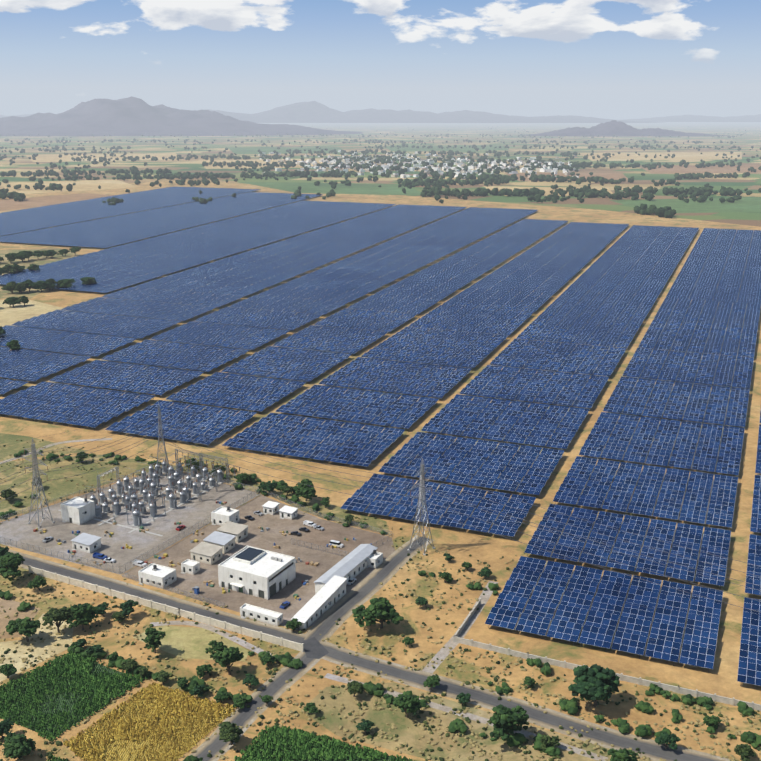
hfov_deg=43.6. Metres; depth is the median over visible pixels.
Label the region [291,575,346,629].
low building row
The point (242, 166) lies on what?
field
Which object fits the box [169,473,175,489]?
transformer
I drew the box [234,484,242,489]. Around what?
shrub
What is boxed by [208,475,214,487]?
transformer
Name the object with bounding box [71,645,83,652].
shrub
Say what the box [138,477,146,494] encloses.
transformer
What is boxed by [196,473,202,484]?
transformer
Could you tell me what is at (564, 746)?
verge
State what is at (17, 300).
tree
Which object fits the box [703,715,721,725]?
bush
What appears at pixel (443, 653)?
track farm corner
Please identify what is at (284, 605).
vehicle
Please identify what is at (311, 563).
yard clutter
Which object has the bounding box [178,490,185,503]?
transformer
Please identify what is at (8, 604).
dirt patch
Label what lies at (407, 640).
tree
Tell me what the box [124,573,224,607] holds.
compound fence
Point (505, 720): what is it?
tree
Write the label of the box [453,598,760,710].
farm perimeter wall
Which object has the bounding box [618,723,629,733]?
shrub
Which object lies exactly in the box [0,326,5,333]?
tree
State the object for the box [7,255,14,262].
tree
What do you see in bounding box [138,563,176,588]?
gate office building
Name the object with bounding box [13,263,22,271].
tree
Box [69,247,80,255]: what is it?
tree
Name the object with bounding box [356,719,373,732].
tree
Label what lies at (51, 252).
tree
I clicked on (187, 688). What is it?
shrub
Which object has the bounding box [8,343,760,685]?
solar supports
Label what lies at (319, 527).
vehicle
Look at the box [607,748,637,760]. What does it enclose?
tree
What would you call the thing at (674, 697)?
shrub
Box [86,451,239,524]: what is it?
switchyard busbars
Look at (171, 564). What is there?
yard clutter
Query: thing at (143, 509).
transformer
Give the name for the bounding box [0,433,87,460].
field
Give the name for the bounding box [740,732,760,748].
shrub
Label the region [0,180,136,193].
field
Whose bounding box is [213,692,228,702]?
tree
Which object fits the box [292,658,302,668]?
shrub
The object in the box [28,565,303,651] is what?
boundary wall
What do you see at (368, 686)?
shrub
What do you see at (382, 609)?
tree
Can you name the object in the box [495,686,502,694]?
shrub
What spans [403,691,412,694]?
shrub
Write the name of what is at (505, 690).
shrub
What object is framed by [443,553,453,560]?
tree
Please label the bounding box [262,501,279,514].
shed
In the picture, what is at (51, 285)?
tree
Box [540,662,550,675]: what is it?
shrub
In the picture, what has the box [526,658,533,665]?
shrub
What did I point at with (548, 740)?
bush
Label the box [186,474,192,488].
transformer
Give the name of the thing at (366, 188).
field
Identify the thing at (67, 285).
tree
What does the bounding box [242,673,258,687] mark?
bush
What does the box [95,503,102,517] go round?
transformer
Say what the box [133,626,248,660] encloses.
field grass patch
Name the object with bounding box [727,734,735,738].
shrub
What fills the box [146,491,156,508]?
transformer
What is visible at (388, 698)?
shrub
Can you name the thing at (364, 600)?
road shoulder
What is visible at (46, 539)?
vehicle
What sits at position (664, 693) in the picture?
shrub
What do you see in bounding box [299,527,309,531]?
vehicle
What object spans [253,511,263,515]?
vehicle
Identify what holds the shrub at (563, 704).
on the ground at (748, 139)
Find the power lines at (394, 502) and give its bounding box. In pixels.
[0,403,760,612]
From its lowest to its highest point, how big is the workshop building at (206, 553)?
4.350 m
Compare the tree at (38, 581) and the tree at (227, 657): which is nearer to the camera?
the tree at (227, 657)
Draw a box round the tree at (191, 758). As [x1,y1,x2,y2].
[182,755,202,760]
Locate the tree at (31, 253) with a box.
[25,251,33,260]
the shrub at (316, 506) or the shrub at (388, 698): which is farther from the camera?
the shrub at (316, 506)
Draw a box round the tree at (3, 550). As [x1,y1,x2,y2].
[0,546,9,556]
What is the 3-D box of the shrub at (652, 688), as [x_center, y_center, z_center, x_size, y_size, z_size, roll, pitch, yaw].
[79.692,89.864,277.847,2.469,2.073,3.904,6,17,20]
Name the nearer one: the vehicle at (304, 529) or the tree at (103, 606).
the tree at (103, 606)
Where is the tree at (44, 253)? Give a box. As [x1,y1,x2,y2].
[41,250,49,257]
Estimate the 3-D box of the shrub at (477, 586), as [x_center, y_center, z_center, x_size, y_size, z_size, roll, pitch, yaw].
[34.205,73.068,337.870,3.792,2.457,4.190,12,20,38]
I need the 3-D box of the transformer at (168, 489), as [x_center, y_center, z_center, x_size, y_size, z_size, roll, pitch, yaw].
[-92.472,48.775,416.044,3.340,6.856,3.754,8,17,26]
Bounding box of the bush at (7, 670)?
[0,664,16,677]
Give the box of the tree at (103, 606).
[96,602,108,616]
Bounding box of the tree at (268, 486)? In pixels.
[258,481,276,493]
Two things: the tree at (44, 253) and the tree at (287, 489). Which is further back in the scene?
the tree at (44, 253)
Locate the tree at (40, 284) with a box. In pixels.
[31,280,49,291]
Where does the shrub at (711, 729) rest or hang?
on the dirt ground at (720, 678)
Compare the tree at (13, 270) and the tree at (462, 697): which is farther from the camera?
the tree at (13, 270)
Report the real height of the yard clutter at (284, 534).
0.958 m
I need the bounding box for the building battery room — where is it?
[211,506,239,525]
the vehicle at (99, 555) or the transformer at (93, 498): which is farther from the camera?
the transformer at (93, 498)
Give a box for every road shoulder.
[9,549,734,760]
[189,651,322,760]
[304,535,434,642]
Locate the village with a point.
(460, 163)
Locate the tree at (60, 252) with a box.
[57,250,66,255]
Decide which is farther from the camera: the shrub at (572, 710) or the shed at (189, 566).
the shed at (189, 566)
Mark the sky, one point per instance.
(527, 58)
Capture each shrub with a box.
[0,512,8,517]
[0,590,12,599]
[13,500,22,506]
[17,606,25,611]
[19,601,30,608]
[47,453,57,457]
[67,642,74,651]
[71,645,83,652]
[81,650,91,657]
[91,650,106,657]
[108,656,123,667]
[115,658,133,668]
[132,665,142,673]
[152,672,158,679]
[183,684,191,691]
[188,675,205,685]
[216,687,226,694]
[232,692,252,702]
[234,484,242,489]
[258,651,269,657]
[277,652,292,665]
[278,480,287,485]
[287,497,298,502]
[287,661,297,667]
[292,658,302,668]
[297,501,306,506]
[312,503,318,509]
[359,522,367,527]
[363,681,374,692]
[372,683,383,696]
[383,693,393,703]
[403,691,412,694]
[418,570,426,575]
[420,699,425,706]
[448,720,467,732]
[449,718,460,725]
[466,583,473,588]
[471,582,481,589]
[479,732,486,737]
[488,583,498,590]
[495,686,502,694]
[502,681,508,687]
[502,687,510,693]
[506,733,526,746]
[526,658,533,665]
[533,658,541,666]
[533,733,543,745]
[537,741,547,752]
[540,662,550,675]
[544,744,555,755]
[553,748,560,755]
[559,699,568,709]
[565,705,577,714]
[567,697,577,707]
[594,714,604,721]
[611,717,626,725]
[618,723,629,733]
[634,700,653,712]
[634,726,639,735]
[639,724,651,736]
[645,690,653,695]
[646,706,653,713]
[649,683,657,691]
[654,686,663,693]
[660,690,670,697]
[660,729,671,734]
[670,694,680,701]
[671,709,682,720]
[671,717,679,722]
[681,694,695,704]
[695,697,705,704]
[698,696,713,704]
[703,704,712,710]
[707,725,717,732]
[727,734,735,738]
[737,701,753,716]
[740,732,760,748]
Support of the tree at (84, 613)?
on the dirt ground at (720, 678)
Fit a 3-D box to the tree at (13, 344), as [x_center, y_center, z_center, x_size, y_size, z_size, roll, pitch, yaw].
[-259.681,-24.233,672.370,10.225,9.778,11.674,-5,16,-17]
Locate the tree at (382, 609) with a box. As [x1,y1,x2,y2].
[352,597,403,628]
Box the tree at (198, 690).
[189,684,204,696]
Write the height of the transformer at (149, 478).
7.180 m
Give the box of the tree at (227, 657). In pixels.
[213,646,243,674]
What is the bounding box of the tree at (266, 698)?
[261,695,271,705]
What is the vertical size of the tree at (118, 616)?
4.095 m
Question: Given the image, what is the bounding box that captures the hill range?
[208,101,664,122]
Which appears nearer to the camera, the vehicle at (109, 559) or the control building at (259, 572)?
the control building at (259, 572)
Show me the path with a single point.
(241, 642)
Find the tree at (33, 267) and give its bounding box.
[27,264,39,269]
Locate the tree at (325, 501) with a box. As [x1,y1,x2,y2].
[320,497,329,507]
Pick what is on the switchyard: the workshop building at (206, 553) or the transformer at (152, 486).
the transformer at (152, 486)
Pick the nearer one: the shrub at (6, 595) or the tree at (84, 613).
the tree at (84, 613)
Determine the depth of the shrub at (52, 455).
466.06 m
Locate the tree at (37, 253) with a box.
[33,250,41,259]
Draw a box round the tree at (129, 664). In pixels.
[121,659,137,671]
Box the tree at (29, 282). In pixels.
[22,279,34,291]
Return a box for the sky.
[0,0,760,116]
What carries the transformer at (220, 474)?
on the switchyard
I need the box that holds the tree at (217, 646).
[205,640,228,659]
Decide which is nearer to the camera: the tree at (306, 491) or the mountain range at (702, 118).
the tree at (306, 491)
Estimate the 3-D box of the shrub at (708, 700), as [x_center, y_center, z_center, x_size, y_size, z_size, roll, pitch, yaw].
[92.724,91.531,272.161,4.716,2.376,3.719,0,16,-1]
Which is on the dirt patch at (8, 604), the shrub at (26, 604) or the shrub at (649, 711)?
the shrub at (26, 604)
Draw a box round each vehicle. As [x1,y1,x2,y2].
[42,536,53,542]
[92,552,107,559]
[103,557,115,562]
[132,559,146,567]
[176,525,185,530]
[245,515,253,520]
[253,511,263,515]
[279,601,290,608]
[291,531,301,535]
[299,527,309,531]
[303,520,316,527]
[314,525,324,530]
[329,540,343,547]
[347,578,356,584]
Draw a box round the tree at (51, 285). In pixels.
[46,282,55,290]
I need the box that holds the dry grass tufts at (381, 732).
[0,440,760,760]
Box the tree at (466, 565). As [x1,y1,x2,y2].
[461,561,471,570]
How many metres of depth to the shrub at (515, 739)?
253.51 m
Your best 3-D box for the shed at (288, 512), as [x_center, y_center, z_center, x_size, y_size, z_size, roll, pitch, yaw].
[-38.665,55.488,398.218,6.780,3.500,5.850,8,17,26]
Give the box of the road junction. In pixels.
[302,637,328,658]
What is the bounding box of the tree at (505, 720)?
[490,704,528,741]
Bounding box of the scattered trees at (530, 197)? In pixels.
[0,123,760,204]
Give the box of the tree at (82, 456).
[75,451,89,459]
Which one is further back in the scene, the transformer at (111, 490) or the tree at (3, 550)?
the transformer at (111, 490)
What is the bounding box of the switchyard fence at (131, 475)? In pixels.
[0,464,259,571]
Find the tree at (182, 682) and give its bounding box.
[177,677,188,689]
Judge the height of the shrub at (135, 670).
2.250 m
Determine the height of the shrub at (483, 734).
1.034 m
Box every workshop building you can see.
[189,542,222,564]
[203,531,235,553]
[217,521,247,542]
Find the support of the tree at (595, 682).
on the dirt ground at (720, 678)
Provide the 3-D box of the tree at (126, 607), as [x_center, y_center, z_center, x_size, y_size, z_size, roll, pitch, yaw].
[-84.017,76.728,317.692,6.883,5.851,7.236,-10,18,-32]
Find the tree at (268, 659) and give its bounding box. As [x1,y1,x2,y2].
[260,655,276,666]
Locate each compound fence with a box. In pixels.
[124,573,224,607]
[265,490,391,536]
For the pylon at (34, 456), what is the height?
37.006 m
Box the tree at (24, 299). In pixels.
[19,296,28,305]
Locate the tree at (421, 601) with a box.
[415,596,427,608]
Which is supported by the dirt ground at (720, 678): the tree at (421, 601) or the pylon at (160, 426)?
the tree at (421, 601)
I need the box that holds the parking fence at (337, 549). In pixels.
[294,533,392,556]
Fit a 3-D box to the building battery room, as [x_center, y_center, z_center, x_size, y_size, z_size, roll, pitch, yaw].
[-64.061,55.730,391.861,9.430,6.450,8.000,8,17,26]
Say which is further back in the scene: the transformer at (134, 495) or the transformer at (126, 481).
the transformer at (126, 481)
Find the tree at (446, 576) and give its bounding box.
[438,572,452,582]
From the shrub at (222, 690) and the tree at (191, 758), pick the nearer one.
the tree at (191, 758)
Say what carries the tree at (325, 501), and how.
on the grass patch at (58, 488)
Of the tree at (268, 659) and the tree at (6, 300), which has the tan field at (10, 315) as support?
the tree at (6, 300)
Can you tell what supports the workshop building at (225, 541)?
on the yard compound
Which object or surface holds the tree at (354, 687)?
on the grass patch at (409, 736)
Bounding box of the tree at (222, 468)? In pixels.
[211,465,226,473]
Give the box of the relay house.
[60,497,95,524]
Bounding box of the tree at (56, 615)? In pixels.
[42,606,74,632]
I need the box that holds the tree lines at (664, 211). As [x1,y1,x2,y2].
[0,133,751,217]
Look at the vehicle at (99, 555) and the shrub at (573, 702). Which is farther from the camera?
the vehicle at (99, 555)
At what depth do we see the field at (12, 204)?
1877.37 m
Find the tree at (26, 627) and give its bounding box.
[5,617,40,641]
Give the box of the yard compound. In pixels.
[121,495,394,630]
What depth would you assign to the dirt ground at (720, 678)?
357.25 m
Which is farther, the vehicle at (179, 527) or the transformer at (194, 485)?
the transformer at (194, 485)
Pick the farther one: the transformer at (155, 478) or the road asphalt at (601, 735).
the transformer at (155, 478)
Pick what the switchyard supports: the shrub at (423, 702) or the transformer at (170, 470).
the transformer at (170, 470)
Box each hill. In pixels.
[0,96,362,136]
[0,114,32,117]
[520,120,727,136]
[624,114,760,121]
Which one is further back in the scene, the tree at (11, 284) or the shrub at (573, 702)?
the tree at (11, 284)
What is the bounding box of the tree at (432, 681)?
[423,674,440,689]
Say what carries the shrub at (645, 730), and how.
on the ground at (748, 139)
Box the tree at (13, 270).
[3,268,16,273]
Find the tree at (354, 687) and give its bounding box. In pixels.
[347,680,363,696]
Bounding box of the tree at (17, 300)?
[6,297,20,306]
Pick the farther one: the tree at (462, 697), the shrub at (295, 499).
the shrub at (295, 499)
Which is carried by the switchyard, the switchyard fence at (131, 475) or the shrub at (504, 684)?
the switchyard fence at (131, 475)
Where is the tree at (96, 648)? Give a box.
[86,645,103,653]
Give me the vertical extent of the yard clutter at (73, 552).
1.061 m
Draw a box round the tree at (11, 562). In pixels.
[0,552,24,580]
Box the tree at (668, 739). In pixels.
[654,732,680,749]
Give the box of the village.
[258,150,578,178]
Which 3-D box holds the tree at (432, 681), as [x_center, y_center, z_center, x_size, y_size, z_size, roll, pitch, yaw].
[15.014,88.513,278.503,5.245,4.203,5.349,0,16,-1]
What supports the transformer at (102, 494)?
on the switchyard
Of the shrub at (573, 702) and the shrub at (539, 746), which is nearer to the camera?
the shrub at (539, 746)
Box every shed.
[181,559,199,574]
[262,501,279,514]
[278,505,297,519]
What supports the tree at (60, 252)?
on the sandy ground at (42, 260)
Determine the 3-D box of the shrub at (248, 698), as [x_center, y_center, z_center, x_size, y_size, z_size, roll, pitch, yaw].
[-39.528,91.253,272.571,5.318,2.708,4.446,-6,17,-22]
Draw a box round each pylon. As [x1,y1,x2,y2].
[22,438,54,527]
[156,403,168,474]
[407,458,434,554]
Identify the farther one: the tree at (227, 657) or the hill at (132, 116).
the hill at (132, 116)
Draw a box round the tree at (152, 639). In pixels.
[143,627,165,652]
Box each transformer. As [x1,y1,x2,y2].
[90,493,97,504]
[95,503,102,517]
[98,490,107,503]
[102,500,110,513]
[107,486,115,499]
[111,493,118,506]
[113,498,121,515]
[116,478,123,495]
[123,474,130,491]
[123,493,131,510]
[128,483,134,499]
[131,492,138,505]
[131,500,138,518]
[131,508,142,526]
[133,476,139,488]
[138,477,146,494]
[138,499,145,514]
[141,469,147,484]
[142,487,147,502]
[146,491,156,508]
[147,475,152,491]
[148,500,157,517]
[149,463,154,479]
[150,481,158,497]
[153,471,158,487]
[155,464,162,476]
[162,459,167,472]
[165,484,174,500]
[167,464,174,478]
[168,493,176,509]
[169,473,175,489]
[174,469,180,485]
[176,479,184,492]
[177,461,183,475]
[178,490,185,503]
[183,486,190,500]
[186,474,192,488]
[190,465,196,477]
[191,481,199,494]
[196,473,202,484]
[200,481,206,490]
[202,465,209,480]
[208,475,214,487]
[216,467,224,483]
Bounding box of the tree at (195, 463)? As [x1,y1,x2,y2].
[192,461,200,469]
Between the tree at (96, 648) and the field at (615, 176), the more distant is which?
the field at (615, 176)
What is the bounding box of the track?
[0,438,111,463]
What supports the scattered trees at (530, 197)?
on the ground at (748, 139)
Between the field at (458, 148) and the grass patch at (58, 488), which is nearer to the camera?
the grass patch at (58, 488)
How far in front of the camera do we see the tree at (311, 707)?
266.01 m
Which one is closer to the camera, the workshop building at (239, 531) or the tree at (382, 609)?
the tree at (382, 609)
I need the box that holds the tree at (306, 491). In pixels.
[295,479,317,500]
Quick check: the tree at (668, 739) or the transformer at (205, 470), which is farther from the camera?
the transformer at (205, 470)
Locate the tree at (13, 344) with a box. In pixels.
[5,340,20,349]
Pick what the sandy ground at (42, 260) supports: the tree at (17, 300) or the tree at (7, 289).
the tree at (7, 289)
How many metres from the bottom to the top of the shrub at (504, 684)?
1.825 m
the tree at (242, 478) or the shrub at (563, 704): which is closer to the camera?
the shrub at (563, 704)
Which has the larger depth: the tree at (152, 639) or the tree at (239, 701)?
the tree at (152, 639)
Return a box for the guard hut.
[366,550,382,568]
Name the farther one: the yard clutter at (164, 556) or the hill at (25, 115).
the hill at (25, 115)
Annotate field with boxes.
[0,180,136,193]
[0,193,119,210]
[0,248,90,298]
[0,300,92,336]
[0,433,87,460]
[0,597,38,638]
[0,613,73,681]
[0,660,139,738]
[25,153,182,161]
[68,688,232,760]
[199,159,331,168]
[228,147,342,153]
[241,182,426,195]
[386,145,509,150]
[483,186,612,195]
[505,173,627,180]
[578,152,741,160]
[610,197,760,212]
[640,165,760,173]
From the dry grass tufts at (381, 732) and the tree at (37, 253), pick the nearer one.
the dry grass tufts at (381, 732)
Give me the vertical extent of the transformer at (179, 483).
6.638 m
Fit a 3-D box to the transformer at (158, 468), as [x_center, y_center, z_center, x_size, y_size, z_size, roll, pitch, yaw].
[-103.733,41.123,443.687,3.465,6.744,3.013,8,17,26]
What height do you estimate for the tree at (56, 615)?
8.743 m
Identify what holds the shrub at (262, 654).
on the ground at (748, 139)
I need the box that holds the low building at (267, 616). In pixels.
[240,603,282,625]
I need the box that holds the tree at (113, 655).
[106,651,117,659]
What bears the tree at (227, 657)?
on the dirt ground at (720, 678)
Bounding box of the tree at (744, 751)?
[734,744,755,760]
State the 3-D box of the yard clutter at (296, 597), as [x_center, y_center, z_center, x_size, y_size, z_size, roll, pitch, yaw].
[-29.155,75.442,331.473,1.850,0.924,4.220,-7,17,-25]
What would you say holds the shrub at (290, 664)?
on the ground at (748, 139)
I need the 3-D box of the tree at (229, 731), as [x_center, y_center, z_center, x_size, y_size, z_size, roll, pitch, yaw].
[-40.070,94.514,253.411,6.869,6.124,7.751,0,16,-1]
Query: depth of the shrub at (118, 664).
289.09 m
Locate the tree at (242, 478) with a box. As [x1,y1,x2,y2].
[237,473,252,483]
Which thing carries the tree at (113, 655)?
on the dirt ground at (720, 678)
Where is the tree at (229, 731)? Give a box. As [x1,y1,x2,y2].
[218,721,243,744]
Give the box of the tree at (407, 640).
[402,636,414,646]
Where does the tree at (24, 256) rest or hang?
on the sandy ground at (42, 260)
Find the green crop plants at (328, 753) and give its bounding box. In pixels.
[231,724,414,760]
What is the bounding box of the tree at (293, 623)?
[285,618,301,631]
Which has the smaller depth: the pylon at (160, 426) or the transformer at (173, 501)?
the transformer at (173, 501)
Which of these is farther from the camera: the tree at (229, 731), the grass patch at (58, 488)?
the grass patch at (58, 488)
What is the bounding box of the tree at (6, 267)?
[2,264,12,269]
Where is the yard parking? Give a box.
[292,521,390,556]
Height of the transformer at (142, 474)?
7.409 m
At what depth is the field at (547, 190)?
2184.68 m
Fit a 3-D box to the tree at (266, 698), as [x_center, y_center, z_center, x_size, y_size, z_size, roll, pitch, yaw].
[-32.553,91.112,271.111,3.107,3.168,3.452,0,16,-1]
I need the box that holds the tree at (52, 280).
[46,278,57,289]
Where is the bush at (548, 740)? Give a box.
[540,735,560,749]
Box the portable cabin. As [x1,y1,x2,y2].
[194,586,199,593]
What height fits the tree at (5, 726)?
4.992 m
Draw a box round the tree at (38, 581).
[27,575,46,589]
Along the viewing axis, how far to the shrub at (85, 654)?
294.14 m
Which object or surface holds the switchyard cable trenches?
on the switchyard
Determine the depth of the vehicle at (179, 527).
386.14 m
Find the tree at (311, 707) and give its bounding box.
[303,703,317,713]
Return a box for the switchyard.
[0,472,259,574]
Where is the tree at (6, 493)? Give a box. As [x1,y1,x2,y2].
[0,489,17,500]
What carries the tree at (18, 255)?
on the sandy ground at (42, 260)
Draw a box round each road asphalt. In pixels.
[8,551,724,760]
[194,652,315,760]
[304,536,431,642]
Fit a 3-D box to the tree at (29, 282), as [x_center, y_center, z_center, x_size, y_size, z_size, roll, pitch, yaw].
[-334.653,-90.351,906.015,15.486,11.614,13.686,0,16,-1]
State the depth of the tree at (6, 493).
412.70 m
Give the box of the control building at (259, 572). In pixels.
[218,546,295,599]
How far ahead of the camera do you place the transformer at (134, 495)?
408.30 m
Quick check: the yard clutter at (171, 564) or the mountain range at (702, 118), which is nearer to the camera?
the yard clutter at (171, 564)
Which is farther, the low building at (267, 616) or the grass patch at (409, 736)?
the low building at (267, 616)
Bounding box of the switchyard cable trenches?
[58,480,218,535]
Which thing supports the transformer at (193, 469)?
on the switchyard
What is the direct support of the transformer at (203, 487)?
on the switchyard
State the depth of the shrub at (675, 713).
264.10 m
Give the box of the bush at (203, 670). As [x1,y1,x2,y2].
[196,664,212,677]
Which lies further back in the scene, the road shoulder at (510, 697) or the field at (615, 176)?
the field at (615, 176)
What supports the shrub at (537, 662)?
on the ground at (748, 139)
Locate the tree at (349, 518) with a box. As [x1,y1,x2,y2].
[344,514,354,523]
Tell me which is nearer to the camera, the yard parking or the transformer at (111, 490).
the yard parking
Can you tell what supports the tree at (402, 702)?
on the grass patch at (409, 736)
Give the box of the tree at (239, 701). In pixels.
[232,696,245,708]
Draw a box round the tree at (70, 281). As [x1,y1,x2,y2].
[59,278,75,286]
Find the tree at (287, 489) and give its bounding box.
[282,486,292,495]
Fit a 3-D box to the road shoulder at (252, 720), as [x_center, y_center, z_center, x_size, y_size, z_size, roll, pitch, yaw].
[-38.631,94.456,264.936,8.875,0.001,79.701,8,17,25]
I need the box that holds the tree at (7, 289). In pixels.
[1,286,11,292]
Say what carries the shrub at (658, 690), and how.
on the ground at (748, 139)
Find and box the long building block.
[314,544,376,593]
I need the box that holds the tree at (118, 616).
[113,610,127,622]
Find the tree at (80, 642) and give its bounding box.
[75,639,86,645]
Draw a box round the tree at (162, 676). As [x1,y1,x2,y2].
[157,671,169,684]
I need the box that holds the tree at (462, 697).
[456,692,470,703]
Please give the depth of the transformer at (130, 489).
415.38 m
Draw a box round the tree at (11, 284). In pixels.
[5,281,15,293]
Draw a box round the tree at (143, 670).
[138,666,147,676]
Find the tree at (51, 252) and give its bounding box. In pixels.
[48,250,57,258]
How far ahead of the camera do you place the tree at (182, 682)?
277.39 m
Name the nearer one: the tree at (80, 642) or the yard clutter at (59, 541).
the tree at (80, 642)
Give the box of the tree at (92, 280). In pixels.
[88,277,96,283]
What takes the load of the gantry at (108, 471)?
on the switchyard
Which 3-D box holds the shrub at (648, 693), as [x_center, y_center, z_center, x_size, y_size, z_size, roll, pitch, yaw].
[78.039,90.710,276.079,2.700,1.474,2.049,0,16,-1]
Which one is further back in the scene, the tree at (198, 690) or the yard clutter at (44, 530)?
the yard clutter at (44, 530)
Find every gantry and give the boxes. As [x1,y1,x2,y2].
[97,467,118,495]
[175,449,202,474]
[198,472,217,499]
[201,454,228,481]
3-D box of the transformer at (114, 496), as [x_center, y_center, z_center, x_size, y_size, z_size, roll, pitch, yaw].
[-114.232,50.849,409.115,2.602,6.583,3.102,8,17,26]
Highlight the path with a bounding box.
[150,621,279,662]
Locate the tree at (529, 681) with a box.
[524,676,535,687]
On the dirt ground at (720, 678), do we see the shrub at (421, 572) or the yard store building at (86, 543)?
the shrub at (421, 572)
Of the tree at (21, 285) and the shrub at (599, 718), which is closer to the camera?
the shrub at (599, 718)
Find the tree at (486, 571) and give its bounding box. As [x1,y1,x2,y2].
[477,567,491,577]
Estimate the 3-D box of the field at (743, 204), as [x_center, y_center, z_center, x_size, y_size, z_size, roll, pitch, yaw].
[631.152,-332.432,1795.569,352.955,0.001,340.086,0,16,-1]
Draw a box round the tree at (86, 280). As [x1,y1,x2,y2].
[80,277,90,283]
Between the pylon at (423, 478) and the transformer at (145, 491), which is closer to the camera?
the pylon at (423, 478)
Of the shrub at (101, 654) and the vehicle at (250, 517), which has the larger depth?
the vehicle at (250, 517)
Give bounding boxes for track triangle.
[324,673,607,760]
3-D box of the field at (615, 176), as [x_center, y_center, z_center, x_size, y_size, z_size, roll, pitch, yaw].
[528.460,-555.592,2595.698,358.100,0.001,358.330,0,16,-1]
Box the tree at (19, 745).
[3,732,35,759]
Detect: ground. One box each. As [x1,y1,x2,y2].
[0,117,760,226]
[0,180,760,760]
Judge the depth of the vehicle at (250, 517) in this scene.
395.67 m
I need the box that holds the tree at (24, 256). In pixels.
[21,253,27,261]
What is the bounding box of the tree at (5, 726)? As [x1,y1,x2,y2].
[0,718,13,737]
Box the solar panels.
[0,187,760,685]
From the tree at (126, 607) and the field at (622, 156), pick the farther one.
the field at (622, 156)
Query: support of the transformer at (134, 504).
on the switchyard
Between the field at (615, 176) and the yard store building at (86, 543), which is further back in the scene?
the field at (615, 176)
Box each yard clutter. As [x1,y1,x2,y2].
[33,528,46,533]
[56,539,65,544]
[67,550,75,556]
[104,530,113,536]
[139,526,148,532]
[154,553,167,559]
[168,560,180,566]
[203,580,214,586]
[279,531,290,535]
[293,594,300,600]
[305,561,318,566]
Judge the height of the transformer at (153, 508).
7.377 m
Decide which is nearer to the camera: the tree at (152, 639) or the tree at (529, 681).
the tree at (529, 681)
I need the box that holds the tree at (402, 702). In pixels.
[393,694,420,717]
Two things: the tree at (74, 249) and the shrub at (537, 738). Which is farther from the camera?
the tree at (74, 249)
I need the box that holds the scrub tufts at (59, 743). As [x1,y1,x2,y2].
[0,439,760,760]
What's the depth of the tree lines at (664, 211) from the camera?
2529.20 m
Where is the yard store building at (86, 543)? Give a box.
[70,533,101,552]
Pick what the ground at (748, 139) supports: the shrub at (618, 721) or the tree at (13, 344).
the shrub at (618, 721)
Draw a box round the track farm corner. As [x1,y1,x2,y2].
[422,581,497,673]
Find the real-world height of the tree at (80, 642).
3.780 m
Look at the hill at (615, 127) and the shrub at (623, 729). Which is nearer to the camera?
the shrub at (623, 729)
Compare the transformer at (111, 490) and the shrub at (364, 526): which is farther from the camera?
the transformer at (111, 490)
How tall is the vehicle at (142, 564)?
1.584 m
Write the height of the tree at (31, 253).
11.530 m
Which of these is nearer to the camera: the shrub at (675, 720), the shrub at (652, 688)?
the shrub at (675, 720)
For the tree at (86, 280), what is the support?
on the dirt ground at (720, 678)
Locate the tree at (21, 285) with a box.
[15,282,26,293]
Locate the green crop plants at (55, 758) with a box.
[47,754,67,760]
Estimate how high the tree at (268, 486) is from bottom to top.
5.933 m
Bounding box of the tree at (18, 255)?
[15,253,29,261]
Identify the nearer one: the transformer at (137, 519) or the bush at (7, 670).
the bush at (7, 670)
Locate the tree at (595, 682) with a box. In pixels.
[568,664,619,706]
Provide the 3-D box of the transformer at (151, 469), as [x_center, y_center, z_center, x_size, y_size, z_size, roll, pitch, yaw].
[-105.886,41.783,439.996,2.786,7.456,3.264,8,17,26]
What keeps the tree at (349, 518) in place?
on the grass patch at (58, 488)
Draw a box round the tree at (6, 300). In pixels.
[2,297,14,304]
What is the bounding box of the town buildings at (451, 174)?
[129,138,685,185]
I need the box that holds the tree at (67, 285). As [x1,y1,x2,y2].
[60,281,72,287]
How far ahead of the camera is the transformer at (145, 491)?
413.01 m
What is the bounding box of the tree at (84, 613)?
[66,603,100,630]
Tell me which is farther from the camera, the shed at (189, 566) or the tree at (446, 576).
the shed at (189, 566)
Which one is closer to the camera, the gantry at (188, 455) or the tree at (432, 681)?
the tree at (432, 681)
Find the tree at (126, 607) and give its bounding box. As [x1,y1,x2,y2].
[118,599,138,618]
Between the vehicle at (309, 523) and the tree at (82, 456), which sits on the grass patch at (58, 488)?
the tree at (82, 456)
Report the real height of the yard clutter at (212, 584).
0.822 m

